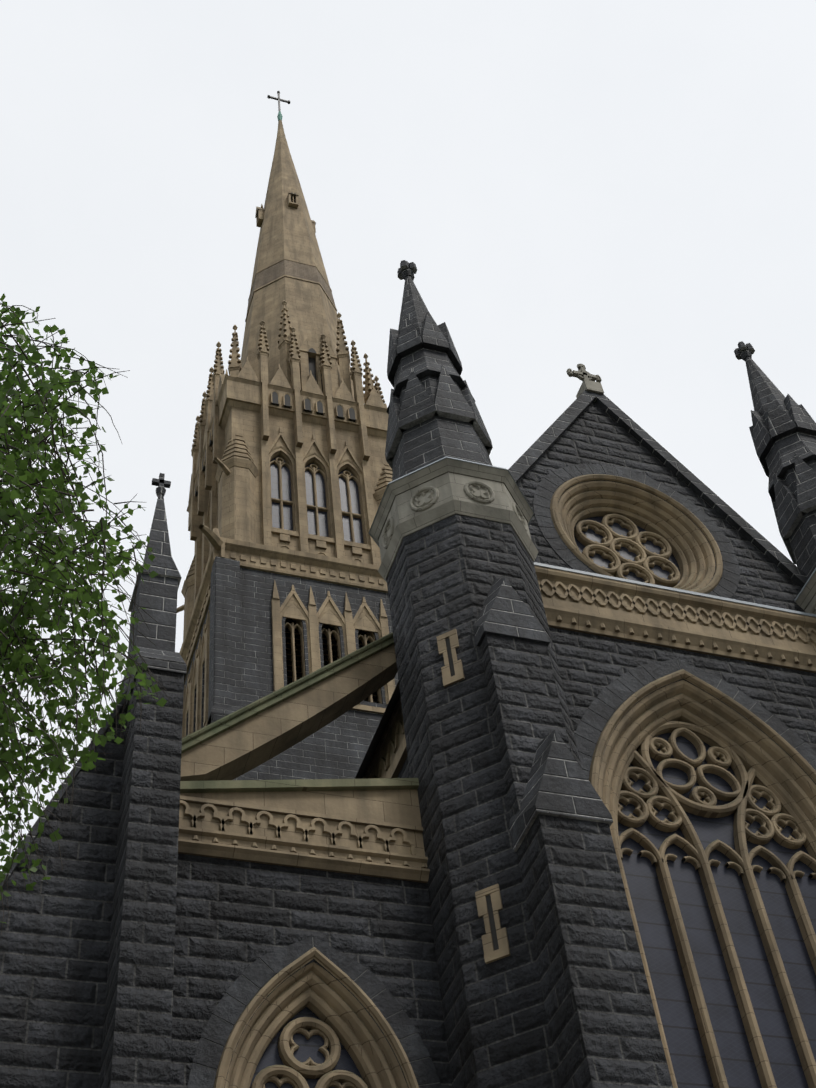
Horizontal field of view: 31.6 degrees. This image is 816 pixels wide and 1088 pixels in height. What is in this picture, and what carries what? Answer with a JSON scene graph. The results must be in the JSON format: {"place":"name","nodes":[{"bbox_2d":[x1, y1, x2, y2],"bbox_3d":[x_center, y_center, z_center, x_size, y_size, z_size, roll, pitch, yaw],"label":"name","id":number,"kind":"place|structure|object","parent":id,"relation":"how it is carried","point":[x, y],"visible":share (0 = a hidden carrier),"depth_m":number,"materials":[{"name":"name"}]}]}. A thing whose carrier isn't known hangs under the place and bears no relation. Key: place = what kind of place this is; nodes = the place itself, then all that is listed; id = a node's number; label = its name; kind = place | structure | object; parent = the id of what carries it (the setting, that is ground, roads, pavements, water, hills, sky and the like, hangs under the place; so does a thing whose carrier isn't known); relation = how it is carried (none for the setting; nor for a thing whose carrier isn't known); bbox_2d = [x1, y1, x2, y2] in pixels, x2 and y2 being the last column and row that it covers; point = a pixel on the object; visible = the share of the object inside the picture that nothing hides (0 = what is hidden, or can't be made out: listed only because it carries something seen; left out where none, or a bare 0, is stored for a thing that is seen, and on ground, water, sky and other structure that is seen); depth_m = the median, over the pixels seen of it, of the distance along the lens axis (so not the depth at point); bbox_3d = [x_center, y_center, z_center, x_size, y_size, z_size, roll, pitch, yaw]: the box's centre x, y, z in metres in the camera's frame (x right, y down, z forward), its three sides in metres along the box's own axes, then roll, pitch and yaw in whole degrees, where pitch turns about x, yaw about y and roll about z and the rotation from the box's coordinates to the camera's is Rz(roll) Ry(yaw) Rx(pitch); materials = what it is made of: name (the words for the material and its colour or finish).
{"place":"outdoors","nodes":[
{"label":"outdoors","id":0,"kind":"place"},
{"bbox_2d":[0,293,169,933],"bbox_3d":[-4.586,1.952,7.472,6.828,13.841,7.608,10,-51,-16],"label":"tree","id":1,"kind":"object","parent":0,"point":[50,498],"depth_m":9.45,"materials":[{"name":"green plant"}]},
{"bbox_2d":[184,567,398,779],"bbox_3d":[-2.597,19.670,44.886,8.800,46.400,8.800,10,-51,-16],"label":"tower shaft","id":2,"kind":"object","parent":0,"point":[338,747],"visible":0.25,"depth_m":54.67,"materials":[{"name":"grey stone"}]},
{"bbox_2d":[194,408,390,579],"bbox_3d":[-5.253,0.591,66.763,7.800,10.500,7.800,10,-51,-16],"label":"belfry wall","id":3,"kind":"structure","parent":2,"relation":"on","point":[246,424],"depth_m":66.44,"materials":[{"name":"beige stone"}]},
{"bbox_2d":[0,0,815,870],"label":"sky","id":4,"kind":"structure","parent":0,"point":[624,191],"materials":[{"name":"white"}]},
{"label":"ground","id":5,"kind":"structure","parent":0,"visible":0},
{"bbox_2d":[177,120,394,737],"bbox_3d":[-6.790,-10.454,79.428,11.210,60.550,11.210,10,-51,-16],"label":"sandstone tower","id":6,"kind":"structure","parent":5,"relation":"on","point":[290,321],"depth_m":67.47,"materials":[{"name":"beige stone"}]},
{"bbox_2d":[267,91,289,111],"bbox_3d":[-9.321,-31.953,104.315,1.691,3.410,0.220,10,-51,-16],"label":"cross","id":7,"kind":"object","parent":6,"relation":"on","point":[278,99],"visible":0.96,"depth_m":104.53,"materials":[{"name":"black metal"}]},
{"bbox_2d":[277,111,281,120],"bbox_3d":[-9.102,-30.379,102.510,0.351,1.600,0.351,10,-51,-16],"label":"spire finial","id":8,"kind":"object","parent":6,"relation":"on","point":[279,116],"visible":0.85,"depth_m":102.22,"materials":[{"name":"teal metal"}]},
{"bbox_2d":[246,260,335,315],"bbox_3d":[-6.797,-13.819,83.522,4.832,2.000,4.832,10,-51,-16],"label":"spire band","id":9,"kind":"object","parent":6,"relation":"on","point":[285,267],"visible":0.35,"depth_m":82.25,"materials":[{"name":"stone"}]},
{"bbox_2d":[195,193,498,950],"bbox_3d":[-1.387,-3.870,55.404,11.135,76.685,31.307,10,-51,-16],"label":"dark openings","id":10,"kind":"object","parent":6,"relation":"attached to","point":[312,367],"visible":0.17,"depth_m":57.08,"materials":[{"name":"grey"}]},
{"bbox_2d":[170,854,451,1087],"bbox_3d":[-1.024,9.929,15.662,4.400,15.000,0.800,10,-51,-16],"label":"aisle wall","id":11,"kind":"structure","parent":5,"relation":"on","point":[235,919],"depth_m":20.26,"materials":[{"name":"black stone"}]},
{"bbox_2d":[178,474,815,1087],"bbox_3d":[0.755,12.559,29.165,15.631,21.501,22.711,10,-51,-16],"label":"sandstone dressings","id":12,"kind":"structure","parent":11,"relation":"on","point":[368,832],"depth_m":24.70,"materials":[{"name":"beige stone"}]},
{"bbox_2d":[180,632,418,792],"bbox_3d":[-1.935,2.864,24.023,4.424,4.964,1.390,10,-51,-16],"label":"mossy copings","id":13,"kind":"object","parent":12,"relation":"on","point":[226,723],"visible":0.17,"depth_m":22.82,"materials":[{"name":"stone"}]},
{"bbox_2d":[369,456,815,617],"bbox_3d":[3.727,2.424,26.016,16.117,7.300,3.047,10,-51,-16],"label":"lead flashings","id":14,"kind":"object","parent":12,"relation":"on","point":[671,589],"visible":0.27,"depth_m":28.50,"materials":[{"name":"grey metal"}]},
{"bbox_2d":[250,456,815,1087],"bbox_3d":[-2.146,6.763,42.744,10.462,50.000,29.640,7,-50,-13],"label":"glazing","id":15,"kind":"structure","parent":11,"relation":"on","point":[678,1016],"depth_m":23.41,"materials":[{"name":"grey glass"}]},
{"bbox_2d":[0,514,672,1087],"bbox_3d":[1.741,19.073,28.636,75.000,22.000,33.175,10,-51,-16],"label":"buttress","id":16,"kind":"structure","parent":5,"relation":"on","point":[560,996],"depth_m":19.44,"materials":[{"name":"black stone"}]},
{"bbox_2d":[355,681,399,778],"bbox_3d":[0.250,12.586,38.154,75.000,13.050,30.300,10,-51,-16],"label":"slate roofs","id":17,"kind":"structure","parent":16,"relation":"on","point":[382,725],"depth_m":30.87,"materials":[{"name":"black stone"}]},
{"bbox_2d":[0,260,815,885],"bbox_3d":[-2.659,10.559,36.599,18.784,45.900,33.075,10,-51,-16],"label":"dressed bluestone","id":18,"kind":"object","parent":16,"relation":"on","point":[432,412],"visible":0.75,"depth_m":30.56,"materials":[{"name":"grey stone"}]},
{"bbox_2d":[370,364,815,613],"bbox_3d":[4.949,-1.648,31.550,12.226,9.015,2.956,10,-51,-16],"label":"grey stone bands","id":19,"kind":"object","parent":16,"relation":"on","point":[429,495],"visible":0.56,"depth_m":26.86,"materials":[{"name":"grey stone"}]},
{"bbox_2d":[517,401,815,784],"bbox_3d":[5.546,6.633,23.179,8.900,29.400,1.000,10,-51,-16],"label":"gable wall","id":20,"kind":"structure","parent":5,"relation":"on","point":[591,667],"depth_m":28.30,"materials":[{"name":"grey stone"}]},
{"bbox_2d":[187,464,815,1087],"bbox_3d":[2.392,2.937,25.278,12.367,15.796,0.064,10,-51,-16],"label":"voussoirs","id":21,"kind":"object","parent":20,"relation":"attached to","point":[599,712],"visible":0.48,"depth_m":25.27,"materials":[{"name":"black stone"}]},
{"bbox_2d":[194,465,815,1085],"bbox_3d":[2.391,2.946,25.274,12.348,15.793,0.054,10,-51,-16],"label":"voussoir joints","id":22,"kind":"object","parent":21,"relation":"attached to","point":[588,771],"visible":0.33,"depth_m":19.95,"materials":[{"name":"black stone"}]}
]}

